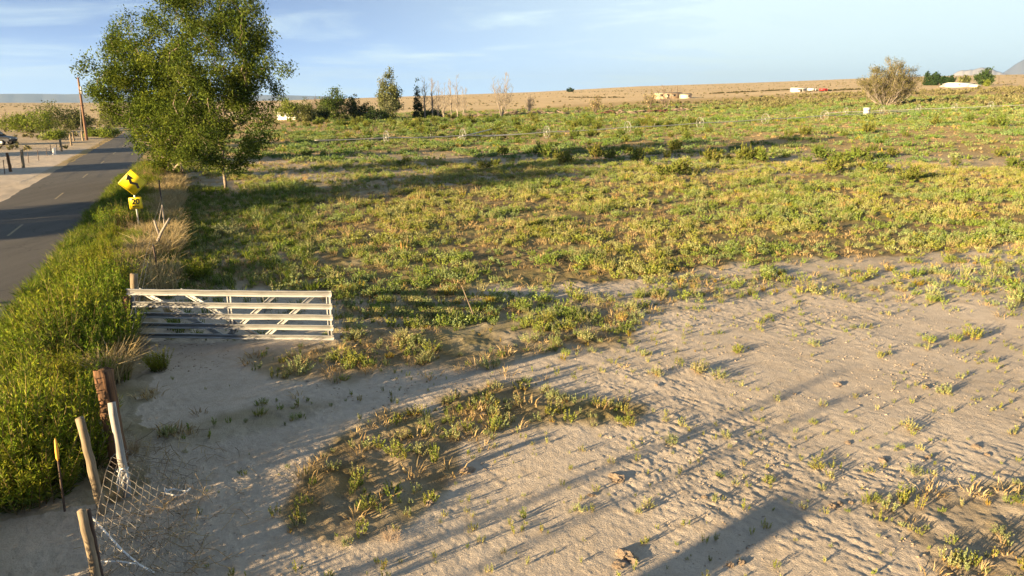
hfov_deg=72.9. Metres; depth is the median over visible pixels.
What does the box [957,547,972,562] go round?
weed tuft
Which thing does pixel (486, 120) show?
field bush
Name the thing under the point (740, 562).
soil clod
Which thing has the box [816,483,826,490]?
weed tuft
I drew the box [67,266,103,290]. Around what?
roadside weed
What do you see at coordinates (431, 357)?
weed tuft
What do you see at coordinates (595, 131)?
field bush
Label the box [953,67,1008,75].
pale hill
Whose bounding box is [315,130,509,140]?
irrigation line
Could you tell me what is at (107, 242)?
roadside weed
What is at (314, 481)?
weed tuft
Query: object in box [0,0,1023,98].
sky
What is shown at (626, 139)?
field bush
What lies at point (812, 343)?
weed tuft
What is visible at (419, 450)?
weed tuft
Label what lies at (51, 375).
roadside weed
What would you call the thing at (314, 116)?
bush
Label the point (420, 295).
weed tuft
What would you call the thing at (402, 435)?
weed tuft
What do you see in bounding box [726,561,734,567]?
soil clod
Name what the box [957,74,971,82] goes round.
bush
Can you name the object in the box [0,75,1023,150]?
sagebrush
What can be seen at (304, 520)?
weed tuft
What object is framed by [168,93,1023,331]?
field weeds
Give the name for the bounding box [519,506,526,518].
weed tuft
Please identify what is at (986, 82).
bush
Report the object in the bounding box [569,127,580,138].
field bush
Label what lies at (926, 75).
conifer
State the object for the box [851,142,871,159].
field bush
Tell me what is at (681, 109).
timber pile
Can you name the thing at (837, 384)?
soil clod
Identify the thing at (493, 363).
weed tuft
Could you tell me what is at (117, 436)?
fence post
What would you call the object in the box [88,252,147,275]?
roadside weed
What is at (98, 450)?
roadside weed
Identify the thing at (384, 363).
weed tuft
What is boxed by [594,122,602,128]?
field bush
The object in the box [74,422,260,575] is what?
dry brush
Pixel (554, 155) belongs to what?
field bush
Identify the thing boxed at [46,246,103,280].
roadside weed
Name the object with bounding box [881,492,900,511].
weed tuft
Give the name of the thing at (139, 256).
roadside weed
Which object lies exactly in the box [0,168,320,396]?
grass
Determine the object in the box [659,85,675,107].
bare shrub
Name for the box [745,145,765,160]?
field bush
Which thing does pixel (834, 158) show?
field bush
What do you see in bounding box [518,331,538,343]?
weed tuft
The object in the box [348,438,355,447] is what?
weed tuft
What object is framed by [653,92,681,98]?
flat house
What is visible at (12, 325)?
roadside weed
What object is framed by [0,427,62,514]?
roadside weed
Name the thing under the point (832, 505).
soil clod
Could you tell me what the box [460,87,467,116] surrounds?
bare poplar
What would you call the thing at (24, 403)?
roadside weed
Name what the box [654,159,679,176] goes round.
field bush
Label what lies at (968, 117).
field bush
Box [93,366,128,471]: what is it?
gate post
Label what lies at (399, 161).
field bush
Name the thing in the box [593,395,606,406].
weed tuft
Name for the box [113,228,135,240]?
roadside weed
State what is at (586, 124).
field bush
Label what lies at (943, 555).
weed tuft
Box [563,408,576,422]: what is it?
weed tuft
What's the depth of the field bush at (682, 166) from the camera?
52.56 m
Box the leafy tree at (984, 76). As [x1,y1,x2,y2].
[973,66,995,84]
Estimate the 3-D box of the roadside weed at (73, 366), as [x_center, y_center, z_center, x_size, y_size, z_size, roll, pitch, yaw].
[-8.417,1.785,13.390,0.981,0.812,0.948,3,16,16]
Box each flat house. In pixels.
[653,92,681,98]
[679,93,691,98]
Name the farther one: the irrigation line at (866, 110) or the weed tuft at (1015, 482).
the irrigation line at (866, 110)
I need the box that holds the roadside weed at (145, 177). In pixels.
[139,171,154,180]
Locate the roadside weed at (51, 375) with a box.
[0,367,74,409]
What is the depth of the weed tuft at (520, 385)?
13.91 m
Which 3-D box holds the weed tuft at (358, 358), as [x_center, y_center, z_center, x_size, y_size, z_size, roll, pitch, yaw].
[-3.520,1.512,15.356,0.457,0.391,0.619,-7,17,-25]
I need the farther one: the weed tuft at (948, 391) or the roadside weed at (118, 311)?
the roadside weed at (118, 311)
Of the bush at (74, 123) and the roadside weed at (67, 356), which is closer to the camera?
the roadside weed at (67, 356)
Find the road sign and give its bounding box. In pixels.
[118,170,146,225]
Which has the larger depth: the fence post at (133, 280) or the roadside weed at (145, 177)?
the roadside weed at (145, 177)
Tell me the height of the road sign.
3.062 m
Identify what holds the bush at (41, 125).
on the ground at (44, 540)
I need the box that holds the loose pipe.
[458,129,491,137]
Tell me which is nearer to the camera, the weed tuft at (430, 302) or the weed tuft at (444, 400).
the weed tuft at (444, 400)
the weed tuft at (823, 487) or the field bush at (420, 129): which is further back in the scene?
the field bush at (420, 129)
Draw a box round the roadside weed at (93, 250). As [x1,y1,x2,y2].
[80,236,111,257]
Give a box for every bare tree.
[304,96,322,111]
[491,72,513,115]
[526,92,534,111]
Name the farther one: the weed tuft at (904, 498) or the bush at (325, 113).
the bush at (325, 113)
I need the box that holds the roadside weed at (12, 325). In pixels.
[0,293,66,347]
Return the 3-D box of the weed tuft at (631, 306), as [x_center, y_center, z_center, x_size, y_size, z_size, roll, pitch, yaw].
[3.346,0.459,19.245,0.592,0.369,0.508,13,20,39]
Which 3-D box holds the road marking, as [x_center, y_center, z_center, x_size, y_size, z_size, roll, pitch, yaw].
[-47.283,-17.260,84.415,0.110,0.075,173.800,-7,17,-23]
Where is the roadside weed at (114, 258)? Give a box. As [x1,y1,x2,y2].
[85,245,133,268]
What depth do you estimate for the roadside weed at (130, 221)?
29.70 m
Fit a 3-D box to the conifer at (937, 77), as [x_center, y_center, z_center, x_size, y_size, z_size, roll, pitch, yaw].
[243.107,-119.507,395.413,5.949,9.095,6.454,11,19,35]
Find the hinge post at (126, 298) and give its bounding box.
[123,296,131,320]
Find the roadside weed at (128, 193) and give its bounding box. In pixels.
[117,188,143,200]
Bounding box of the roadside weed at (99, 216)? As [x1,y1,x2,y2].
[92,203,123,228]
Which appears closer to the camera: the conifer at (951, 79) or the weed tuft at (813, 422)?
the weed tuft at (813, 422)
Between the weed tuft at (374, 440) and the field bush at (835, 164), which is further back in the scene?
the field bush at (835, 164)
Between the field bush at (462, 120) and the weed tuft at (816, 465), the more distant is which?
the field bush at (462, 120)
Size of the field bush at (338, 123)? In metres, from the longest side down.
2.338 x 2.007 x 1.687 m
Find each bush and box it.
[0,111,37,132]
[14,108,61,132]
[32,99,86,129]
[37,127,71,139]
[61,107,94,129]
[83,127,97,136]
[93,125,121,137]
[95,109,125,126]
[139,344,173,372]
[180,253,217,280]
[213,219,243,235]
[273,95,300,121]
[293,99,315,121]
[300,149,311,154]
[302,120,311,126]
[309,113,321,119]
[312,105,331,119]
[315,117,325,124]
[335,118,343,125]
[345,93,361,116]
[349,101,375,116]
[363,120,370,126]
[363,127,373,135]
[367,107,393,119]
[397,160,405,165]
[401,155,410,161]
[416,125,425,131]
[421,107,442,117]
[423,127,434,133]
[430,116,437,122]
[439,124,447,129]
[458,115,467,122]
[475,159,493,168]
[483,116,493,123]
[489,125,500,131]
[490,158,499,165]
[494,143,508,154]
[496,130,506,138]
[523,126,531,132]
[529,141,549,154]
[530,124,536,130]
[538,139,559,158]
[552,151,563,157]
[553,132,560,139]
[556,148,575,162]
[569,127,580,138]
[573,119,582,125]
[582,120,589,126]
[586,126,597,134]
[586,130,594,137]
[586,140,604,158]
[591,119,600,125]
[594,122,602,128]
[601,142,618,159]
[616,128,627,134]
[620,133,630,142]
[626,142,645,160]
[634,129,643,135]
[640,116,649,124]
[640,157,654,166]
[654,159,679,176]
[663,149,671,158]
[667,139,682,150]
[673,157,693,172]
[681,130,694,138]
[703,146,724,161]
[705,125,713,132]
[734,139,755,159]
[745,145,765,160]
[753,148,775,162]
[783,151,791,157]
[785,130,794,135]
[797,124,812,135]
[801,155,812,161]
[811,140,835,159]
[822,155,844,172]
[829,150,854,164]
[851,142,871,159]
[862,119,876,132]
[863,156,888,174]
[869,144,878,150]
[886,144,900,156]
[893,164,926,181]
[927,112,942,123]
[950,156,962,166]
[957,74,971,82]
[961,111,977,120]
[982,79,990,85]
[985,116,1002,126]
[991,147,1009,156]
[995,110,1012,126]
[1003,155,1023,169]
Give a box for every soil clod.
[425,499,433,505]
[459,465,471,473]
[612,474,625,482]
[612,559,625,568]
[615,548,633,559]
[626,554,638,563]
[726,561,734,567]
[737,559,745,565]
[828,503,836,507]
[833,381,841,386]
[878,457,888,462]
[971,443,981,448]
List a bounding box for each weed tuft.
[156,424,177,437]
[252,408,262,416]
[268,502,280,517]
[269,366,278,377]
[278,354,286,361]
[280,371,288,378]
[283,354,315,374]
[285,348,296,358]
[287,518,298,530]
[289,508,305,521]
[293,353,304,363]
[293,493,305,506]
[299,509,306,524]
[308,476,316,485]
[326,460,341,470]
[327,346,353,361]
[342,282,359,292]
[342,331,359,340]
[343,347,363,365]
[348,323,370,336]
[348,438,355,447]
[349,464,360,476]
[349,475,363,490]
[353,467,368,479]
[355,492,378,511]
[355,519,368,538]
[361,354,372,365]
[363,440,373,450]
[372,434,385,446]
[374,293,390,304]
[381,437,409,457]
[381,560,387,568]
[382,486,400,501]
[383,358,390,365]
[383,479,400,494]
[389,327,412,342]
[389,412,402,425]
[393,339,403,346]
[394,429,406,440]
[403,311,422,327]
[403,404,424,417]
[403,506,411,516]
[406,333,426,347]
[410,292,430,300]
[410,441,431,456]
[410,482,421,493]
[413,314,428,327]
[414,350,436,361]
[414,442,421,454]
[420,298,433,308]
[420,354,430,365]
[422,339,442,351]
[423,490,431,504]
[425,490,438,501]
[427,310,441,318]
[429,445,439,462]
[439,283,456,294]
[439,307,457,319]
[440,308,461,320]
[441,396,449,404]
[445,423,459,437]
[451,388,460,398]
[461,420,472,430]
[465,300,482,310]
[471,307,489,321]
[477,353,500,369]
[479,392,494,405]
[482,387,490,400]
[488,406,501,420]
[488,422,498,432]
[491,381,503,390]
[491,405,501,414]
[494,415,508,429]
[512,297,531,308]
[512,380,521,388]
[513,393,524,405]
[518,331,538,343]
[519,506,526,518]
[520,314,540,327]
[532,319,551,331]
[536,310,556,322]
[545,401,555,414]
[554,317,576,331]
[555,398,563,411]
[560,394,569,402]
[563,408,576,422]
[570,306,588,316]
[577,326,597,342]
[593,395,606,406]
[621,298,641,311]
[621,404,628,412]
[621,416,635,427]
[634,506,642,513]
[640,536,649,543]
[641,496,655,508]
[646,364,663,377]
[650,289,666,300]
[664,431,678,444]
[690,358,709,373]
[720,429,731,438]
[732,344,744,353]
[761,474,775,483]
[807,338,821,346]
[807,459,825,469]
[808,418,817,424]
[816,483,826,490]
[819,398,827,406]
[864,490,881,502]
[869,285,882,291]
[873,508,887,520]
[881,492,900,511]
[893,281,909,291]
[897,488,909,503]
[903,416,924,430]
[905,483,915,492]
[907,523,913,531]
[914,493,927,509]
[924,291,943,299]
[935,383,951,394]
[937,544,959,568]
[944,535,958,543]
[951,555,960,568]
[952,549,967,561]
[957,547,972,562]
[962,325,986,339]
[964,559,969,571]
[967,283,981,291]
[968,550,982,566]
[989,355,998,362]
[991,546,998,557]
[1003,537,1013,545]
[1012,478,1018,484]
[1017,556,1023,569]
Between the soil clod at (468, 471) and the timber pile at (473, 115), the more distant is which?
the timber pile at (473, 115)
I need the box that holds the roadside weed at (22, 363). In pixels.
[0,344,60,402]
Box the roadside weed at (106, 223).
[92,209,127,231]
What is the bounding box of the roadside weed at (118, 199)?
[112,194,128,202]
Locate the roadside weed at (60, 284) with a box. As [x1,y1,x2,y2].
[47,268,80,296]
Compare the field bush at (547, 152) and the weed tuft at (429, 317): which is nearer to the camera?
the weed tuft at (429, 317)
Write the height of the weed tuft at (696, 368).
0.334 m
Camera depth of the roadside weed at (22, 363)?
12.96 m
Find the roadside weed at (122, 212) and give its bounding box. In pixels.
[106,204,139,228]
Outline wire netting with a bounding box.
[95,448,197,575]
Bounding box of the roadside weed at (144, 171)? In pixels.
[136,168,154,175]
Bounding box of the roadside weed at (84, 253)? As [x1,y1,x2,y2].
[73,245,99,261]
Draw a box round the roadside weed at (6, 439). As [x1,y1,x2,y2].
[0,363,87,478]
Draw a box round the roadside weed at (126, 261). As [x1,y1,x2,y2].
[105,249,145,273]
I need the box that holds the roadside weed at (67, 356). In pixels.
[42,346,93,379]
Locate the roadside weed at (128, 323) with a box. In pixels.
[67,300,140,352]
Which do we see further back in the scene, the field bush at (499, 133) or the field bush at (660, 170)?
the field bush at (499, 133)
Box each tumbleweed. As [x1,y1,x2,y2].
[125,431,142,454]
[380,525,400,542]
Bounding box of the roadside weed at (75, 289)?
[55,281,89,306]
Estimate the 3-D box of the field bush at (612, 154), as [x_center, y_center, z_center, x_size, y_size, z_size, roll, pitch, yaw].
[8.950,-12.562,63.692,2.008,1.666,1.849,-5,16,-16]
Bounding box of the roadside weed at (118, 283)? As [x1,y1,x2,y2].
[87,266,143,299]
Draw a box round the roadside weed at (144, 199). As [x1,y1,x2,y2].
[137,194,154,202]
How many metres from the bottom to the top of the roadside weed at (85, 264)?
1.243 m
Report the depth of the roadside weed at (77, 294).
16.28 m
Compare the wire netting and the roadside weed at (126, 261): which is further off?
the roadside weed at (126, 261)
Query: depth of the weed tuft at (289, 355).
15.77 m
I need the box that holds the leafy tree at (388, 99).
[375,66,403,116]
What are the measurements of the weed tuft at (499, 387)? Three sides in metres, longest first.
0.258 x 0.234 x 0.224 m
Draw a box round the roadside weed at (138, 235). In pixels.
[125,229,151,241]
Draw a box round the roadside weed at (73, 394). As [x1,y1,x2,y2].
[0,358,118,456]
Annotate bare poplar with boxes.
[418,78,429,117]
[425,78,437,115]
[433,80,441,116]
[439,82,448,117]
[447,79,454,115]
[450,74,462,115]
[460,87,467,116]
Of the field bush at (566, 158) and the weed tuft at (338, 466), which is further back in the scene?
the field bush at (566, 158)
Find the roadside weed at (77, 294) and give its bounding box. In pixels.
[13,272,105,323]
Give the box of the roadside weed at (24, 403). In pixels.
[0,360,70,442]
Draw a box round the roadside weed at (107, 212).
[95,202,127,218]
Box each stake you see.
[57,461,65,511]
[462,286,473,314]
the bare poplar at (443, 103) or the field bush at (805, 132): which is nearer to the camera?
the field bush at (805, 132)
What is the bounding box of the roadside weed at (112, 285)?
[73,265,127,304]
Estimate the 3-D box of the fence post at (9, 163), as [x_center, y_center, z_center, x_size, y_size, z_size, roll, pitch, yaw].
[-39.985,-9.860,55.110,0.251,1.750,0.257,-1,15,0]
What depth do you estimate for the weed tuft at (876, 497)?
10.13 m
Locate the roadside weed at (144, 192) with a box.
[139,184,157,195]
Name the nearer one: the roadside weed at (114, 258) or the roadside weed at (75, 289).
the roadside weed at (75, 289)
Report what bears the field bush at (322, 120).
on the ground at (44, 540)
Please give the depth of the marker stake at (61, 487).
9.77 m
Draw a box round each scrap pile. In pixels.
[596,109,615,114]
[648,109,673,112]
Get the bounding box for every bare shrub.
[588,95,601,112]
[642,92,658,107]
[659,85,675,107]
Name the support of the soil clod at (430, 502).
on the ground at (44, 540)
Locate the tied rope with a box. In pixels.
[116,467,128,493]
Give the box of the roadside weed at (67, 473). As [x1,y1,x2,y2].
[0,410,95,508]
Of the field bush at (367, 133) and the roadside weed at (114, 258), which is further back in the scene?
the field bush at (367, 133)
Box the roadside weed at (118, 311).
[76,291,147,338]
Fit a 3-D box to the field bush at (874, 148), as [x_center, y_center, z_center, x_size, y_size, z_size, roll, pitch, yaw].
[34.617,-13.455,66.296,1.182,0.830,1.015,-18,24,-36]
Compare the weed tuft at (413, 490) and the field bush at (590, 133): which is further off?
the field bush at (590, 133)
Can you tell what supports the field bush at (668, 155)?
on the ground at (44, 540)
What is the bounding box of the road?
[0,125,156,333]
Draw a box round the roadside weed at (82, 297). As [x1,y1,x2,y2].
[49,284,111,310]
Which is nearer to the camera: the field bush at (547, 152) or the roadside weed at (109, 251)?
the roadside weed at (109, 251)
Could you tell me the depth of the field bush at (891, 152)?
62.01 m
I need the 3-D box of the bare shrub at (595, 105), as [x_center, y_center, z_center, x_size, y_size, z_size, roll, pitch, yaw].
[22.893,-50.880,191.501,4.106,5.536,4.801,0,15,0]
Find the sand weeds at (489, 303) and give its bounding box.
[159,251,1023,575]
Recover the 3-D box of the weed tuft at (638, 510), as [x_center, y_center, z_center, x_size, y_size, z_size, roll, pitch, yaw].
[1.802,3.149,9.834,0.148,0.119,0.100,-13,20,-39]
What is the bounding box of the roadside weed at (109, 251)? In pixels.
[90,242,118,262]
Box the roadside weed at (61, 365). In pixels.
[29,345,83,386]
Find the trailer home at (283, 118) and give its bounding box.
[277,112,314,119]
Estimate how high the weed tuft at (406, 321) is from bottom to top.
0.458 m
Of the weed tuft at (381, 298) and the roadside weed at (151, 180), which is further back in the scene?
the roadside weed at (151, 180)
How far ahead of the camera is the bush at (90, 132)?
104.61 m
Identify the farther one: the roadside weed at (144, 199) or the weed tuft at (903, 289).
the roadside weed at (144, 199)
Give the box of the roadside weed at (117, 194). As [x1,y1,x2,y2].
[109,186,129,200]
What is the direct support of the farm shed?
on the ground at (44, 540)
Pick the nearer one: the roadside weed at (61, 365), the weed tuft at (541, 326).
the roadside weed at (61, 365)
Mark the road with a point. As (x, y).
(42, 214)
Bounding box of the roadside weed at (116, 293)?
[93,282,126,301]
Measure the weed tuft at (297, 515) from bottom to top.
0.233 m
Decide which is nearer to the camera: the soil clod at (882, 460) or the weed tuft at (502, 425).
the soil clod at (882, 460)
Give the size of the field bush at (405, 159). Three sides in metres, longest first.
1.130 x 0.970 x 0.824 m
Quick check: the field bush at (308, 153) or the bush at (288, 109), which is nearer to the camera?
the field bush at (308, 153)
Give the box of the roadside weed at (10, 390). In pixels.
[0,374,24,408]
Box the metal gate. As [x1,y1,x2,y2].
[118,288,333,339]
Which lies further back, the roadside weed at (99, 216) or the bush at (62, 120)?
the bush at (62, 120)
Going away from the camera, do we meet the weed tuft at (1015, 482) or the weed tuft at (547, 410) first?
the weed tuft at (1015, 482)
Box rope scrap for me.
[164,488,190,495]
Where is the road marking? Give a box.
[7,145,124,235]
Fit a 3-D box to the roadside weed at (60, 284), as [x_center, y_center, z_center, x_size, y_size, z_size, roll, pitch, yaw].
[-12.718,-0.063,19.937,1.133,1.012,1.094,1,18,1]
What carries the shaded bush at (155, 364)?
on the ground at (44, 540)
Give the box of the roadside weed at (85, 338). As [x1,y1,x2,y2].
[68,317,114,361]
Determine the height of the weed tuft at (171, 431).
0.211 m
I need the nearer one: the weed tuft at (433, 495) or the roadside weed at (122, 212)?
the weed tuft at (433, 495)
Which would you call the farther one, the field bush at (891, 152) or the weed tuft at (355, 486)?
the field bush at (891, 152)
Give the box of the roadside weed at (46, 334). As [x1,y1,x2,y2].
[4,304,97,371]
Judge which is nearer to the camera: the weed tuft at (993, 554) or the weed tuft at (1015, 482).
the weed tuft at (993, 554)
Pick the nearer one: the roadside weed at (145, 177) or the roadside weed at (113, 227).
the roadside weed at (113, 227)
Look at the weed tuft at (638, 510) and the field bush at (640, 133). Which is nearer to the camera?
the weed tuft at (638, 510)
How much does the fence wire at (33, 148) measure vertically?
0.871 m
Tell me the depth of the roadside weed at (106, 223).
29.42 m
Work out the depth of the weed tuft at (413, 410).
12.86 m
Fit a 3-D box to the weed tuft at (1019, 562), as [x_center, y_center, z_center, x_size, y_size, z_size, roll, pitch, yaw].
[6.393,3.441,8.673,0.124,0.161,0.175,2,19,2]
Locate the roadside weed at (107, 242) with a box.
[90,232,122,256]
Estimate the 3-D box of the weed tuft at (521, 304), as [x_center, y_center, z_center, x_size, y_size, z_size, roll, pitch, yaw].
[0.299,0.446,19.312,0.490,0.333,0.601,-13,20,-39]
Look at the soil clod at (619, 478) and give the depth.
10.67 m
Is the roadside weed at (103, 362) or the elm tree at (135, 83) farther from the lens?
the elm tree at (135, 83)
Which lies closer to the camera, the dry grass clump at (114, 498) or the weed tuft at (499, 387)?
the dry grass clump at (114, 498)
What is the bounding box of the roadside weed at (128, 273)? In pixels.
[102,263,149,286]
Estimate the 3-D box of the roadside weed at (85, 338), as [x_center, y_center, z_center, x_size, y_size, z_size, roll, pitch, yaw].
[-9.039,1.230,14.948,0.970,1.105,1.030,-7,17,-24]
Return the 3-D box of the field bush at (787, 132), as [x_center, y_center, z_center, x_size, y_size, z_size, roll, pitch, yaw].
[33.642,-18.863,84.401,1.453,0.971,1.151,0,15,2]
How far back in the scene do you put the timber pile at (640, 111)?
177.71 m
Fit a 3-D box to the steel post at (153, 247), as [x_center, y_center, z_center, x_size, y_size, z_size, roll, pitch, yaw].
[-11.631,-0.749,22.690,0.077,1.339,0.070,-2,15,1]
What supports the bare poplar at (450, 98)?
on the ground at (44, 540)
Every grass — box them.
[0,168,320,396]
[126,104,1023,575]
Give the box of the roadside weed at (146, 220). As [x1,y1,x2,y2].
[129,209,158,226]
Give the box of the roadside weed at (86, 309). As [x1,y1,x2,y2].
[15,281,121,333]
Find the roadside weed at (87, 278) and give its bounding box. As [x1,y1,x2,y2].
[59,252,122,297]
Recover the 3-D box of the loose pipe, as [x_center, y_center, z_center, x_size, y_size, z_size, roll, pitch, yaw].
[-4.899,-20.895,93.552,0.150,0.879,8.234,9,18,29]
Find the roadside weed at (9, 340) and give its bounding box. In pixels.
[0,308,83,360]
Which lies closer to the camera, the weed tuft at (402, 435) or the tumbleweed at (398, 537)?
the tumbleweed at (398, 537)
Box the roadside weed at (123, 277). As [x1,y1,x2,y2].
[99,267,144,289]
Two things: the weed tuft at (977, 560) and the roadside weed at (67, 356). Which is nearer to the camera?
the weed tuft at (977, 560)
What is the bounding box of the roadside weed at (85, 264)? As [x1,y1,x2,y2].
[61,254,112,278]
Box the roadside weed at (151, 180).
[148,176,160,184]
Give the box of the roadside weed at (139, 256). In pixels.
[128,249,148,263]
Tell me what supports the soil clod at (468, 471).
on the ground at (44, 540)
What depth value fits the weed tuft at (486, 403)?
13.18 m
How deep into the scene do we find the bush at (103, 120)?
139.00 m
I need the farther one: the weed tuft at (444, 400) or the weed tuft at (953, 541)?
the weed tuft at (444, 400)
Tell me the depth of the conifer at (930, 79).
400.26 m
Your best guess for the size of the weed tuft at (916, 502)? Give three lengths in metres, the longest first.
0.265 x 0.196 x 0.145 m
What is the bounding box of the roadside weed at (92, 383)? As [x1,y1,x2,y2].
[60,361,99,409]
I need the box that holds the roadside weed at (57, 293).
[31,280,84,306]
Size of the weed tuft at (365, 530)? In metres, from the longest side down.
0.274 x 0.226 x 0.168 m
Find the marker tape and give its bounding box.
[54,438,58,460]
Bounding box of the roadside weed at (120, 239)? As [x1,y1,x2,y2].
[109,234,130,248]
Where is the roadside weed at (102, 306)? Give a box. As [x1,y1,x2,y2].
[70,285,125,327]
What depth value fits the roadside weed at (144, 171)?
46.77 m
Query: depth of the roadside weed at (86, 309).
15.72 m
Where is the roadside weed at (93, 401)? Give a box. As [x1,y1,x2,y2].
[43,378,98,422]
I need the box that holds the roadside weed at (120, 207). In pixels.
[99,201,135,214]
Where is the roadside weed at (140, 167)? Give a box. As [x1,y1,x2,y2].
[134,164,148,171]
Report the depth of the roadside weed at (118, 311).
16.00 m
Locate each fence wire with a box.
[0,133,75,168]
[130,167,168,340]
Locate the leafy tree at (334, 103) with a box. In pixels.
[315,85,349,118]
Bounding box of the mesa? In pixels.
[0,94,330,102]
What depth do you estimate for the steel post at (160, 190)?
36.48 m
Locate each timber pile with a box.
[465,112,489,116]
[504,110,525,114]
[526,110,546,114]
[547,110,569,113]
[627,109,654,113]
[671,107,693,111]
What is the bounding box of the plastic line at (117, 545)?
[92,516,154,572]
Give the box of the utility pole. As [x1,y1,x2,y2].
[77,77,87,139]
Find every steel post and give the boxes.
[86,508,103,575]
[152,245,157,265]
[158,180,161,201]
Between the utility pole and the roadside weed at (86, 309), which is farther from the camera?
the utility pole
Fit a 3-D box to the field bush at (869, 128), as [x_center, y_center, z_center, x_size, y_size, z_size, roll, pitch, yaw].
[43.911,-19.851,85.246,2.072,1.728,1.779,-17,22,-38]
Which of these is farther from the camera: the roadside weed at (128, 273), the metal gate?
the roadside weed at (128, 273)
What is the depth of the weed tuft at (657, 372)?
14.73 m
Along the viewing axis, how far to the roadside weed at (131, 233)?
27.34 m
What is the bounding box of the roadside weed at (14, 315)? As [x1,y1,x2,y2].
[7,292,61,330]
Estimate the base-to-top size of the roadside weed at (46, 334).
1.480 m
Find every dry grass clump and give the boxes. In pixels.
[104,489,126,503]
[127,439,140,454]
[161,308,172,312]
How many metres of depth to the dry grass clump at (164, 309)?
18.78 m
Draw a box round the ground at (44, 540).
[0,74,1023,575]
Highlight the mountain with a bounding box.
[1003,60,1023,74]
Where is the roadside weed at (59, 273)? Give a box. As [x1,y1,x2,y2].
[46,261,89,288]
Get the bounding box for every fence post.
[5,153,11,171]
[20,150,24,167]
[75,416,107,515]
[77,508,100,575]
[108,401,131,497]
[130,273,139,308]
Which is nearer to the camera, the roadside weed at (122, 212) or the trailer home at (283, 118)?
the roadside weed at (122, 212)
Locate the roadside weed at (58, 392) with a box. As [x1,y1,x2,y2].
[33,378,78,403]
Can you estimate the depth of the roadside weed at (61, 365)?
13.62 m
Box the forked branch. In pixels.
[153,205,169,244]
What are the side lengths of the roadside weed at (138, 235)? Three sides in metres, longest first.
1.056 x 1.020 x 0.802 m
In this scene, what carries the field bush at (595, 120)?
on the ground at (44, 540)
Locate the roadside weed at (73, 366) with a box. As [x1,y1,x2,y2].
[45,360,95,390]
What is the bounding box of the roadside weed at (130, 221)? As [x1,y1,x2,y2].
[115,210,142,231]
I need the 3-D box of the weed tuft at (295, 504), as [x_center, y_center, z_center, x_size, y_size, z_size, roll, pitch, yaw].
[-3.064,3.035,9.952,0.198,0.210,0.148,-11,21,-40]
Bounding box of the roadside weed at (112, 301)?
[82,282,124,309]
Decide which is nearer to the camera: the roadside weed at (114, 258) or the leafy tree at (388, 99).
the roadside weed at (114, 258)
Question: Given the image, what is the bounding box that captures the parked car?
[0,131,17,144]
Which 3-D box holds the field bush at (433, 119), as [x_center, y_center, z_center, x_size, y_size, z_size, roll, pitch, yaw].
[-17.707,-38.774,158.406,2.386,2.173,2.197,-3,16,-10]
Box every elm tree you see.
[69,2,221,180]
[142,0,299,188]
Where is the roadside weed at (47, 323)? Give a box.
[1,294,98,362]
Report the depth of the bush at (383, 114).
172.88 m
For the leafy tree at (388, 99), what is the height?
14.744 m
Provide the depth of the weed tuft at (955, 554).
8.82 m
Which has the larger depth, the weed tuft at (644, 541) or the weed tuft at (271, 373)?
the weed tuft at (271, 373)
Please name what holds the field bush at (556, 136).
on the ground at (44, 540)
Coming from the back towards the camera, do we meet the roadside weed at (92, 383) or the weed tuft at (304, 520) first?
the roadside weed at (92, 383)
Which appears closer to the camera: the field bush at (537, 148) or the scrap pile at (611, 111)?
the field bush at (537, 148)
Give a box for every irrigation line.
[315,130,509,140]
[482,110,906,137]
[832,101,1023,114]
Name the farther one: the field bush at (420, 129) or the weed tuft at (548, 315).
the field bush at (420, 129)
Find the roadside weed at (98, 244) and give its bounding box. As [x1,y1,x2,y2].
[93,235,126,257]
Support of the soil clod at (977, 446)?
on the ground at (44, 540)
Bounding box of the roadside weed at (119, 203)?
[102,197,134,211]
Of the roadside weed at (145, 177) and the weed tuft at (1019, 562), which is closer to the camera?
the weed tuft at (1019, 562)
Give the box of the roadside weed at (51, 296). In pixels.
[32,282,72,300]
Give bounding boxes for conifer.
[411,78,423,116]
[921,71,929,84]
[926,74,935,84]
[933,71,942,84]
[939,75,946,84]
[945,75,956,82]
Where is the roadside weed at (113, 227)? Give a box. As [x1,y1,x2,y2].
[103,221,124,238]
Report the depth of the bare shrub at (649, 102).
201.48 m
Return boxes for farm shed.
[942,83,975,86]
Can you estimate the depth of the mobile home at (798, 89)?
368.36 m
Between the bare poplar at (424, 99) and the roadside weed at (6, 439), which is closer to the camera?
the roadside weed at (6, 439)
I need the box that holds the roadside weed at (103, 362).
[77,349,124,378]
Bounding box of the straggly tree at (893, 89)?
[856,57,928,105]
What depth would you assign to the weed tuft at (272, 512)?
9.77 m
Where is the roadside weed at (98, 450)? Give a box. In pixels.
[4,374,122,483]
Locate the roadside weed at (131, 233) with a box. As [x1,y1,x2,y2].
[118,227,144,239]
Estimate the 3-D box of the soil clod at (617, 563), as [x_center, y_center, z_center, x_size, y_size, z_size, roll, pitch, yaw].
[1.350,3.492,8.761,0.159,0.081,0.200,13,20,39]
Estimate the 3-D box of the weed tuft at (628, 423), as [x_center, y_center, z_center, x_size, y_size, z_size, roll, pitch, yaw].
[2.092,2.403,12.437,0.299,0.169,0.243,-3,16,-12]
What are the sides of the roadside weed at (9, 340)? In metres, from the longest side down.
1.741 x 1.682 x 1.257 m
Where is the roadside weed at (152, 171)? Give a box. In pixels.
[146,165,162,175]
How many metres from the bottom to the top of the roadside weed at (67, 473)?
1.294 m
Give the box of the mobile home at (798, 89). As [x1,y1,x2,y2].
[789,88,806,91]
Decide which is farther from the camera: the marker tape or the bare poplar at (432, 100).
the bare poplar at (432, 100)

